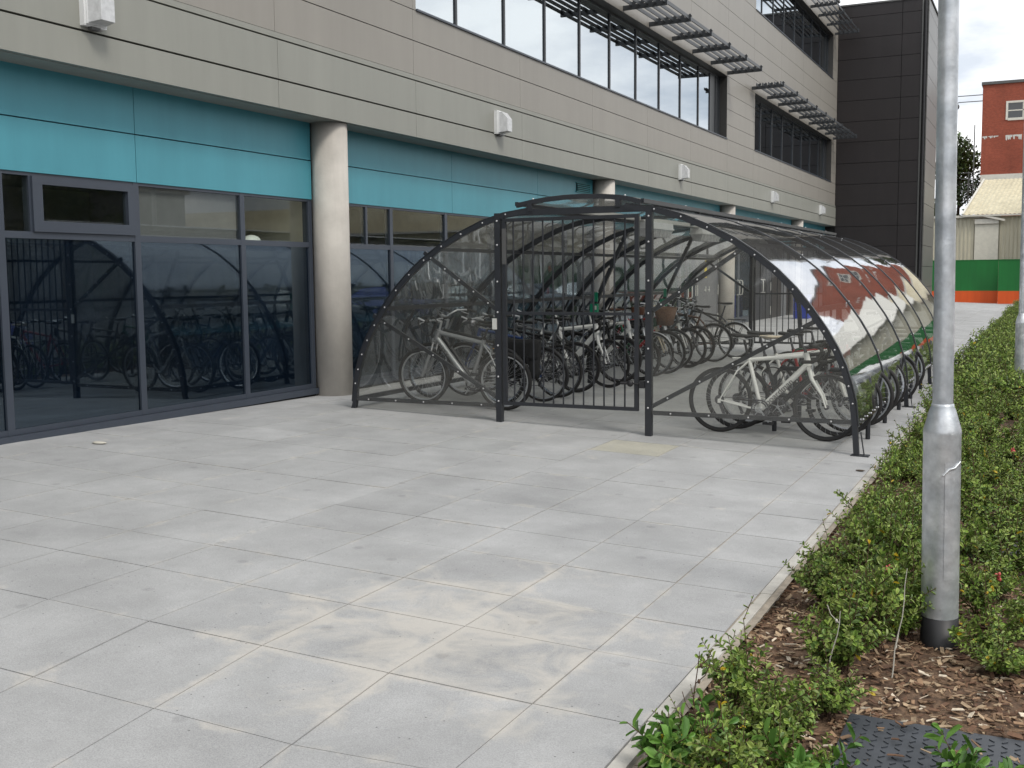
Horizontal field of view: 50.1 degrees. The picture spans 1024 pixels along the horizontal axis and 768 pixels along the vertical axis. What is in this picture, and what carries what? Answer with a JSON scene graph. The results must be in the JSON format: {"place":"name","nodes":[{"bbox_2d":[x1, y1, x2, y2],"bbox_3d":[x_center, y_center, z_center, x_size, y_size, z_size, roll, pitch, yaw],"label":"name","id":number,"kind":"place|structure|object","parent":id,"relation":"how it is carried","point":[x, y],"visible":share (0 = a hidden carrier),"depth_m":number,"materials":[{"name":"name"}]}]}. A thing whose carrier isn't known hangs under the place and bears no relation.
{"place":"outdoors","nodes":[
{"label":"outdoors","id":0,"kind":"place"},
{"bbox_2d":[0,302,1012,767],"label":"paving","id":1,"kind":"structure","parent":0,"point":[316,580],"depth_m":6.11,"materials":[{"name":"concrete"}]},
{"bbox_2d":[398,314,531,409],"bbox_3d":[-0.559,-0.254,12.671,1.710,1.050,0.622,4,9,23],"label":"bicycle","id":2,"kind":"object","parent":1,"relation":"on","point":[437,340],"visible":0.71,"depth_m":12.69,"materials":[{"name":"silver metal"}]},
{"bbox_2d":[408,308,526,401],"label":"bicycle","id":3,"kind":"object","parent":1,"relation":"on","point":[453,352],"visible":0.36,"depth_m":13.30,"materials":[{"name":"black paint"}]},
{"bbox_2d":[508,339,540,378],"bbox_3d":[0.091,-0.302,13.046,0.529,0.463,0.193,2,6,26],"label":"pannier bag","id":4,"kind":"object","parent":3,"relation":"hanging from","point":[528,350],"visible":0.42,"depth_m":12.93,"materials":[{"name":"black fabric"}]},
{"bbox_2d":[442,313,568,401],"bbox_3d":[-0.100,-0.329,13.512,1.722,1.030,0.622,4,9,24],"label":"bicycle","id":5,"kind":"object","parent":1,"relation":"on","point":[476,347],"visible":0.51,"depth_m":13.42,"materials":[{"name":"blue paint"}]},
{"bbox_2d":[465,312,582,397],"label":"bicycle","id":6,"kind":"object","parent":1,"relation":"on","point":[559,371],"visible":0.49,"depth_m":13.80,"materials":[{"name":"black paint"}]},
{"bbox_2d":[480,309,599,391],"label":"bicycle","id":7,"kind":"object","parent":1,"relation":"on","point":[590,350],"visible":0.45,"depth_m":14.36,"materials":[{"name":"grey paint"}]},
{"bbox_2d":[530,308,629,387],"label":"bicycle","id":8,"kind":"object","parent":1,"relation":"on","point":[598,336],"visible":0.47,"depth_m":15.02,"materials":[{"name":"white paint"}]},
{"bbox_2d":[541,310,641,382],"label":"bicycle","id":9,"kind":"object","parent":1,"relation":"on","point":[620,337],"visible":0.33,"depth_m":15.64,"materials":[{"name":"black paint"}]},
{"bbox_2d":[556,310,660,380],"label":"bicycle","id":10,"kind":"object","parent":1,"relation":"on","point":[629,330],"visible":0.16,"depth_m":16.02,"materials":[{"name":"white paint"}]},
{"bbox_2d":[567,309,673,375],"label":"bicycle","id":11,"kind":"object","parent":1,"relation":"on","point":[662,336],"visible":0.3,"depth_m":16.62,"materials":[{"name":"black paint"}]},
{"bbox_2d":[588,300,685,373],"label":"bicycle","id":12,"kind":"object","parent":1,"relation":"on","point":[664,315],"visible":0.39,"depth_m":16.94,"materials":[{"name":"green paint"}]},
{"bbox_2d":[351,194,933,456],"bbox_3d":[3.122,-1.183,16.096,5.661,2.496,11.161,2,6,26],"label":"cycle shelter","id":13,"kind":"object","parent":1,"relation":"on","point":[856,300],"visible":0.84,"depth_m":11.99,"materials":[{"name":"metal"}]},
{"bbox_2d":[633,221,673,237],"bbox_3d":[1.748,-1.907,13.474,0.190,0.202,1.020,2,6,26],"label":"strip light","id":14,"kind":"object","parent":13,"relation":"hanging from","point":[663,230],"visible":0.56,"depth_m":13.44,"materials":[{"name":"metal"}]},
{"bbox_2d":[689,228,720,241],"bbox_3d":[2.751,-2.120,15.533,0.190,0.202,1.020,2,6,26],"label":"strip light","id":15,"kind":"object","parent":13,"relation":"hanging from","point":[700,234],"visible":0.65,"depth_m":15.15,"materials":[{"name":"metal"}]},
{"bbox_2d":[600,306,692,369],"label":"bicycle","id":16,"kind":"object","parent":1,"relation":"on","point":[684,334],"visible":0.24,"depth_m":17.67,"materials":[{"name":"red paint"}]},
{"bbox_2d":[613,304,706,367],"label":"bicycle","id":17,"kind":"object","parent":1,"relation":"on","point":[678,323],"visible":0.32,"depth_m":18.04,"materials":[{"name":"grey paint"}]},
{"bbox_2d":[620,304,714,363],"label":"bicycle","id":18,"kind":"object","parent":1,"relation":"on","point":[687,321],"visible":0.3,"depth_m":18.67,"materials":[{"name":"black paint"}]},
{"bbox_2d":[639,297,732,361],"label":"bicycle","id":19,"kind":"object","parent":1,"relation":"on","point":[724,328],"visible":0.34,"depth_m":19.30,"materials":[{"name":"black metal"}]},
{"bbox_2d":[666,299,753,357],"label":"bicycle","id":20,"kind":"object","parent":1,"relation":"on","point":[734,323],"visible":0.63,"depth_m":20.13,"materials":[{"name":"black paint"}]},
{"bbox_2d":[689,333,851,440],"bbox_3d":[2.635,0.019,11.049,1.740,1.026,0.474,4,5,26],"label":"bicycle","id":21,"kind":"object","parent":1,"relation":"on","point":[807,363],"visible":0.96,"depth_m":11.03,"materials":[{"name":"white paint"}]},
{"bbox_2d":[706,330,874,436],"bbox_3d":[2.850,-0.012,11.282,1.710,1.045,0.474,4,9,23],"label":"bicycle","id":22,"kind":"object","parent":1,"relation":"on","point":[780,403],"visible":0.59,"depth_m":11.29,"materials":[{"name":"black paint"}]},
{"bbox_2d":[718,335,882,431],"bbox_3d":[3.033,-0.043,11.591,1.710,1.045,0.622,4,9,24],"label":"bicycle","id":23,"kind":"object","parent":1,"relation":"on","point":[842,386],"visible":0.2,"depth_m":11.60,"materials":[{"name":"white paint"}]},
{"bbox_2d":[738,331,893,425],"bbox_3d":[3.346,-0.096,12.119,1.710,1.045,0.622,5,6,28],"label":"bicycle","id":24,"kind":"object","parent":1,"relation":"on","point":[888,408],"visible":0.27,"depth_m":12.14,"materials":[{"name":"red paint"}]},
{"bbox_2d":[772,366,871,438],"bbox_3d":[3.164,0.183,11.235,0.986,0.713,0.048,2,6,26],"label":"bike stand","id":25,"kind":"object","parent":1,"relation":"on","point":[802,396],"visible":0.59,"depth_m":11.29,"materials":[{"name":"metal"}]},
{"bbox_2d":[748,329,899,415],"bbox_3d":[3.596,-0.155,12.679,1.710,1.045,0.622,4,9,24],"label":"bicycle","id":26,"kind":"object","parent":1,"relation":"on","point":[894,379],"visible":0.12,"depth_m":12.68,"materials":[{"name":"black paint"}]},
{"bbox_2d":[764,327,906,410],"bbox_3d":[3.916,-0.200,13.339,1.710,0.999,0.474,5,5,28],"label":"bicycle","id":27,"kind":"object","parent":1,"relation":"on","point":[904,381],"visible":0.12,"depth_m":13.33,"materials":[{"name":"grey paint"}]},
{"bbox_2d":[782,324,918,401],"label":"bicycle","id":28,"kind":"object","parent":1,"relation":"on","point":[910,361],"visible":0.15,"depth_m":13.76,"materials":[{"name":"green paint"}]},
{"bbox_2d":[825,0,937,293],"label":"stair tower","id":29,"kind":"structure","parent":1,"relation":"on","point":[887,115],"depth_m":43.83,"materials":[{"name":"grey metal"}]},
{"bbox_2d":[932,259,998,302],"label":"hoarding panel","id":30,"kind":"object","parent":1,"relation":"on","point":[976,281],"visible":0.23,"depth_m":56.97,"materials":[{"name":"wood"}]},
{"bbox_2d":[997,259,1019,303],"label":"hoarding panel","id":31,"kind":"object","parent":1,"relation":"on","point":[1008,279],"visible":0.83,"depth_m":55.75,"materials":[{"name":"wood"}]},
{"bbox_2d":[463,305,1001,767],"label":"paving bed","id":32,"kind":"object","parent":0,"point":[705,681],"visible":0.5,"depth_m":5.67,"materials":[{"name":"concrete"}]},
{"bbox_2d":[634,393,1023,767],"bbox_3d":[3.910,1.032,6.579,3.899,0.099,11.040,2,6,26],"label":"bark mulch","id":33,"kind":"object","parent":0,"point":[921,682],"visible":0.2,"depth_m":4.61,"materials":[{"name":"wood"}]},
{"bbox_2d":[619,705,697,767],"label":"broad leaved plant","id":34,"kind":"object","parent":33,"relation":"on","point":[644,744],"visible":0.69,"depth_m":3.69,"materials":[{"name":"green plant"}]},
{"bbox_2d":[649,688,738,766],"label":"broad leaved plant","id":35,"kind":"object","parent":33,"relation":"on","point":[706,700],"visible":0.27,"depth_m":3.79,"materials":[{"name":"green plant"}]},
{"bbox_2d":[652,684,747,766],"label":"shrub","id":36,"kind":"object","parent":33,"relation":"on","point":[690,757],"visible":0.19,"depth_m":3.75,"materials":[{"name":"green plant"}]},
{"bbox_2d":[655,674,768,767],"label":"shrub","id":37,"kind":"object","parent":33,"relation":"on","point":[736,756],"visible":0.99,"depth_m":3.43,"materials":[{"name":"green plant"}]},
{"bbox_2d":[694,595,773,716],"bbox_3d":[0.846,1.061,4.167,0.299,0.506,0.342,1,6,13],"label":"shrub","id":38,"kind":"object","parent":33,"relation":"on","point":[738,683],"visible":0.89,"depth_m":4.16,"materials":[{"name":"green plant"}]},
{"bbox_2d":[703,663,779,760],"bbox_3d":[0.803,1.164,3.854,0.279,0.385,0.306,0,6,7],"label":"shrub","id":39,"kind":"object","parent":33,"relation":"on","point":[739,734],"visible":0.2,"depth_m":3.83,"materials":[{"name":"green plant"}]},
{"bbox_2d":[721,659,823,759],"bbox_3d":[0.945,1.157,3.893,0.380,0.387,0.382,-6,3,-41],"label":"shrub","id":40,"kind":"object","parent":33,"relation":"on","point":[788,718],"visible":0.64,"depth_m":3.86,"materials":[{"name":"green plant"}]},
{"bbox_2d":[740,667,816,717],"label":"shrub","id":41,"kind":"object","parent":33,"relation":"on","point":[769,698],"visible":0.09,"depth_m":4.14,"materials":[{"name":"green plant"}]},
{"bbox_2d":[745,700,838,767],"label":"shrub","id":42,"kind":"object","parent":33,"relation":"on","point":[819,755],"visible":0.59,"depth_m":3.59,"materials":[{"name":"green plant"}]},
{"bbox_2d":[751,717,869,767],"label":"broad leaved plant","id":43,"kind":"object","parent":33,"relation":"on","point":[801,755],"visible":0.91,"depth_m":3.57,"materials":[{"name":"green plant"}]},
{"bbox_2d":[782,535,853,604],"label":"shrub","id":44,"kind":"object","parent":33,"relation":"on","point":[822,575],"visible":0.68,"depth_m":5.60,"materials":[{"name":"green plant"}]},
{"bbox_2d":[796,516,866,574],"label":"shrub","id":45,"kind":"object","parent":33,"relation":"on","point":[829,548],"visible":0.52,"depth_m":5.99,"materials":[{"name":"green plant"}]},
{"bbox_2d":[787,640,876,721],"bbox_3d":[1.248,1.146,4.239,0.347,0.330,0.312,2,6,26],"label":"shrub","id":46,"kind":"object","parent":33,"relation":"on","point":[828,701],"visible":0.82,"depth_m":4.22,"materials":[{"name":"green plant"}]},
{"bbox_2d":[807,553,866,632],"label":"shrub","id":47,"kind":"object","parent":33,"relation":"on","point":[825,612],"visible":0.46,"depth_m":5.16,"materials":[{"name":"green plant"}]},
{"bbox_2d":[787,568,900,677],"bbox_3d":[1.438,1.030,4.670,0.415,0.473,0.435,-2,5,-18],"label":"shrub","id":48,"kind":"object","parent":33,"relation":"on","point":[850,643],"visible":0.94,"depth_m":4.65,"materials":[{"name":"green plant"}]},
{"bbox_2d":[825,531,893,603],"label":"shrub","id":49,"kind":"object","parent":33,"relation":"on","point":[860,574],"visible":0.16,"depth_m":5.50,"materials":[{"name":"green plant"}]},
{"bbox_2d":[833,462,904,520],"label":"shrub","id":50,"kind":"object","parent":33,"relation":"on","point":[869,503],"visible":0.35,"depth_m":7.27,"materials":[{"name":"green plant"}]},
{"bbox_2d":[841,471,911,556],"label":"shrub","id":51,"kind":"object","parent":33,"relation":"on","point":[850,534],"visible":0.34,"depth_m":6.28,"materials":[{"name":"green plant"}]},
{"bbox_2d":[839,494,921,580],"bbox_3d":[2.018,0.867,5.916,0.439,0.569,0.441,1,7,30],"label":"shrub","id":52,"kind":"object","parent":33,"relation":"on","point":[878,552],"visible":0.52,"depth_m":5.90,"materials":[{"name":"green plant"}]},
{"bbox_2d":[837,517,925,651],"bbox_3d":[1.664,0.916,4.950,0.323,0.640,0.370,4,7,40],"label":"shrub","id":53,"kind":"object","parent":33,"relation":"on","point":[883,603],"visible":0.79,"depth_m":4.91,"materials":[{"name":"green plant"}]},
{"bbox_2d":[870,431,920,489],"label":"shrub","id":54,"kind":"object","parent":33,"relation":"on","point":[897,474],"visible":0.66,"depth_m":8.27,"materials":[{"name":"green plant"}]},
{"bbox_2d":[869,465,921,527],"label":"shrub","id":55,"kind":"object","parent":33,"relation":"on","point":[890,504],"visible":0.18,"depth_m":6.82,"materials":[{"name":"green plant"}]},
{"bbox_2d":[879,438,922,484],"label":"shrub","id":56,"kind":"object","parent":33,"relation":"on","point":[906,465],"visible":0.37,"depth_m":8.79,"materials":[{"name":"green plant"}]},
{"bbox_2d":[880,475,921,526],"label":"shrub","id":57,"kind":"object","parent":33,"relation":"on","point":[908,497],"visible":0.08,"depth_m":7.08,"materials":[{"name":"green plant"}]},
{"bbox_2d":[881,413,922,460],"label":"shrub","id":58,"kind":"object","parent":33,"relation":"on","point":[903,449],"visible":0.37,"depth_m":9.25,"materials":[{"name":"green plant"}]},
{"bbox_2d":[887,481,921,547],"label":"shrub","id":59,"kind":"object","parent":33,"relation":"on","point":[914,509],"visible":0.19,"depth_m":6.46,"materials":[{"name":"green plant"}]},
{"bbox_2d":[898,402,923,447],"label":"shrub","id":60,"kind":"object","parent":33,"relation":"on","point":[918,432],"visible":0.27,"depth_m":10.18,"materials":[{"name":"green plant"}]},
{"bbox_2d":[860,542,967,640],"bbox_3d":[1.859,0.962,5.124,0.398,0.527,0.351,-3,6,-20],"label":"shrub","id":61,"kind":"object","parent":33,"relation":"on","point":[912,617],"visible":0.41,"depth_m":5.06,"materials":[{"name":"green plant"}]},
{"bbox_2d":[886,539,964,594],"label":"shrub","id":62,"kind":"object","parent":33,"relation":"on","point":[903,567],"visible":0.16,"depth_m":5.52,"materials":[{"name":"green plant"}]},
{"bbox_2d":[829,713,1023,767],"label":"manhole cover","id":63,"kind":"object","parent":33,"relation":"on","point":[911,742],"visible":0.71,"depth_m":3.94,"materials":[{"name":"metal"}]},
{"bbox_2d":[920,0,961,650],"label":"lamp post","id":64,"kind":"object","parent":33,"relation":"on","point":[941,481],"visible":0.88,"depth_m":4.91,"materials":[{"name":"metal"}]},
{"bbox_2d":[942,461,960,580],"bbox_3d":[1.976,0.618,4.934,0.092,0.545,0.021,-1,6,-10],"label":"access door","id":65,"kind":"structure","parent":64,"relation":"in","point":[951,516],"depth_m":4.93,"materials":[{"name":"metal"}]},
{"bbox_2d":[918,516,994,559],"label":"shrub","id":66,"kind":"object","parent":33,"relation":"on","point":[965,544],"visible":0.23,"depth_m":6.33,"materials":[{"name":"green plant"}]},
{"bbox_2d":[923,722,1023,767],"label":"broad leaved plant","id":67,"kind":"object","parent":33,"relation":"on","point":[961,758],"visible":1,"depth_m":3.61,"materials":[{"name":"green plant"}]},
{"bbox_2d":[961,423,988,465],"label":"shrub","id":68,"kind":"object","parent":33,"relation":"on","point":[965,451],"visible":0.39,"depth_m":9.18,"materials":[{"name":"green plant"}]},
{"bbox_2d":[930,299,1023,400],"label":"shrub planting","id":69,"kind":"object","parent":33,"relation":"on","point":[992,352],"visible":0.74,"depth_m":17.04,"materials":[{"name":"green plant"}]},
{"bbox_2d":[960,479,1006,527],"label":"shrub","id":70,"kind":"object","parent":33,"relation":"on","point":[978,509],"visible":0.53,"depth_m":7.22,"materials":[{"name":"green plant"}]},
{"bbox_2d":[963,405,1006,447],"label":"shrub","id":71,"kind":"object","parent":33,"relation":"on","point":[988,432],"visible":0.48,"depth_m":10.38,"materials":[{"name":"green plant"}]},
{"bbox_2d":[947,565,1023,654],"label":"shrub","id":72,"kind":"object","parent":33,"relation":"on","point":[973,628],"visible":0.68,"depth_m":4.92,"materials":[{"name":"green plant"}]},
{"bbox_2d":[949,608,1023,677],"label":"shrub","id":73,"kind":"object","parent":33,"relation":"on","point":[990,659],"visible":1,"depth_m":4.66,"materials":[{"name":"green plant"}]},
{"bbox_2d":[961,448,1011,513],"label":"shrub","id":74,"kind":"object","parent":33,"relation":"on","point":[972,481],"visible":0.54,"depth_m":7.60,"materials":[{"name":"green plant"}]},
{"bbox_2d":[963,411,1009,462],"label":"shrub","id":75,"kind":"object","parent":33,"relation":"on","point":[991,448],"visible":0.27,"depth_m":9.52,"materials":[{"name":"green plant"}]},
{"bbox_2d":[959,527,1019,596],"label":"shrub","id":76,"kind":"object","parent":33,"relation":"on","point":[1006,568],"visible":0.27,"depth_m":5.68,"materials":[{"name":"green plant"}]},
{"bbox_2d":[959,532,1020,628],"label":"shrub","id":77,"kind":"object","parent":33,"relation":"on","point":[973,592],"visible":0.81,"depth_m":5.26,"materials":[{"name":"green plant"}]},
{"bbox_2d":[971,390,1010,428],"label":"shrub","id":78,"kind":"object","parent":33,"relation":"on","point":[995,416],"visible":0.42,"depth_m":11.23,"materials":[{"name":"green plant"}]},
{"bbox_2d":[964,487,1023,561],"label":"shrub","id":79,"kind":"object","parent":33,"relation":"on","point":[999,528],"visible":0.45,"depth_m":6.42,"materials":[{"name":"green plant"}]},
{"bbox_2d":[975,429,1013,487],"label":"shrub","id":80,"kind":"object","parent":33,"relation":"on","point":[992,476],"visible":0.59,"depth_m":8.73,"materials":[{"name":"green plant"}]},
{"bbox_2d":[977,385,1012,414],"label":"shrub","id":81,"kind":"object","parent":33,"relation":"on","point":[993,398],"visible":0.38,"depth_m":12.52,"materials":[{"name":"green plant"}]},
{"bbox_2d":[971,507,1023,573],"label":"shrub","id":82,"kind":"object","parent":33,"relation":"on","point":[989,547],"visible":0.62,"depth_m":6.09,"materials":[{"name":"green plant"}]},
{"bbox_2d":[983,487,1023,541],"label":"shrub","id":83,"kind":"object","parent":33,"relation":"on","point":[1014,509],"visible":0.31,"depth_m":6.89,"materials":[{"name":"green plant"}]},
{"bbox_2d":[988,472,1023,519],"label":"shrub","id":84,"kind":"object","parent":33,"relation":"on","point":[1000,501],"visible":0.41,"depth_m":7.36,"materials":[{"name":"green plant"}]},
{"bbox_2d":[989,567,1023,630],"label":"shrub","id":85,"kind":"object","parent":33,"relation":"on","point":[1009,607],"visible":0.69,"depth_m":5.12,"materials":[{"name":"green plant"}]},
{"bbox_2d":[990,417,1023,449],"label":"shrub","id":86,"kind":"object","parent":33,"relation":"on","point":[1006,434],"visible":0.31,"depth_m":10.04,"materials":[{"name":"green plant"}]},
{"bbox_2d":[991,421,1023,464],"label":"shrub","id":87,"kind":"object","parent":33,"relation":"on","point":[1011,455],"visible":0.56,"depth_m":9.61,"materials":[{"name":"green plant"}]},
{"bbox_2d":[1014,139,1023,376],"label":"lamp post","id":88,"kind":"object","parent":33,"relation":"on","point":[1019,343],"visible":0.6,"depth_m":15.35,"materials":[{"name":"metal"}]},
{"bbox_2d":[839,0,1023,214],"label":"sky","id":89,"kind":"structure","parent":0,"point":[991,32],"materials":[{"name":"white"}]},
{"label":"ground","id":90,"kind":"structure","parent":0,"visible":0},
{"bbox_2d":[0,0,859,444],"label":"office building","id":91,"kind":"structure","parent":90,"relation":"on","point":[348,162],"depth_m":13.71,"materials":[{"name":"beige metal"}]},
{"bbox_2d":[79,0,114,31],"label":"wall lamp","id":92,"kind":"object","parent":91,"relation":"attached to","point":[97,15],"visible":1,"depth_m":9.76,"materials":[{"name":"plastic"}]},
{"bbox_2d":[0,169,318,444],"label":"window","id":93,"kind":"structure","parent":91,"relation":"in","point":[170,311],"depth_m":11.23,"materials":[{"name":"glass"}]},
{"bbox_2d":[349,203,591,388],"bbox_3d":[-0.365,-1.407,18.185,0.175,2.696,9.016,2,6,26],"label":"window","id":94,"kind":"structure","parent":91,"relation":"in","point":[375,270],"depth_m":16.17,"materials":[{"name":"glass"}]},
{"bbox_2d":[494,110,511,136],"bbox_3d":[-0.128,-4.083,17.179,0.210,0.385,0.260,2,6,26],"label":"wall lamp","id":95,"kind":"object","parent":91,"relation":"attached to","point":[502,123],"visible":1,"depth_m":17.09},
{"bbox_2d":[415,0,727,138],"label":"window","id":96,"kind":"structure","parent":91,"relation":"in","point":[595,42],"depth_m":21.79,"materials":[{"name":"glass"}]},
{"bbox_2d":[615,272,678,341],"bbox_3d":[2.981,-2.116,25.056,0.175,2.696,5.426,2,6,26],"label":"window","id":97,"kind":"structure","parent":91,"relation":"in","point":[619,276],"depth_m":24.27,"materials":[{"name":"glass"}]},
{"bbox_2d":[679,277,695,331],"bbox_3d":[4.503,-2.543,28.124,0.177,2.476,1.450,2,6,26],"label":"door","id":98,"kind":"structure","parent":91,"relation":"in","point":[690,294],"depth_m":28.30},
{"bbox_2d":[696,259,718,329],"bbox_3d":[5.280,-2.714,29.784,0.120,2.476,2.130,2,6,26],"label":"door","id":99,"kind":"structure","parent":91,"relation":"in","point":[707,288],"depth_m":29.92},
{"bbox_2d":[734,250,749,322],"bbox_3d":[6.792,-3.028,32.824,0.177,2.476,3.250,2,6,26],"label":"door","id":100,"kind":"structure","parent":91,"relation":"in","point":[741,296],"depth_m":33.25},
{"bbox_2d":[753,260,770,319],"bbox_3d":[8.111,-3.307,35.532,0.177,2.476,2.400,2,6,26],"label":"door","id":101,"kind":"structure","parent":91,"relation":"in","point":[763,269],"depth_m":35.67,"materials":[{"name":"metal"}]},
{"bbox_2d":[754,93,831,181],"bbox_3d":[9.803,-8.316,38.073,0.365,1.725,12.930,2,6,26],"label":"window","id":102,"kind":"structure","parent":91,"relation":"in","point":[780,136],"depth_m":37.67,"materials":[{"name":"glass"}]},
{"bbox_2d":[756,0,833,78],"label":"window","id":103,"kind":"structure","parent":91,"relation":"in","point":[794,19],"depth_m":38.89,"materials":[{"name":"glass"}]},
{"bbox_2d":[607,409,925,767],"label":"kerb","id":104,"kind":"structure","parent":90,"relation":"on","point":[626,757],"depth_m":5.26,"materials":[{"name":"concrete"}]},
{"bbox_2d":[934,131,980,215],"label":"tree","id":105,"kind":"object","parent":90,"relation":"on","point":[964,164],"visible":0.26,"depth_m":84.45,"materials":[{"name":"green plant"}]},
{"bbox_2d":[933,178,1021,298],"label":"storage shed","id":106,"kind":"structure","parent":90,"relation":"on","point":[994,233],"depth_m":65.87,"materials":[{"name":"metal"}]},
{"bbox_2d":[958,79,1023,217],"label":"brick building","id":107,"kind":"structure","parent":90,"relation":"on","point":[1002,136],"depth_m":71.96,"materials":[{"name":"red brick"}]},
{"bbox_2d":[1006,100,1023,120],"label":"window","id":108,"kind":"structure","parent":107,"relation":"in","point":[1014,109],"depth_m":71.52,"materials":[{"name":"white glass"}]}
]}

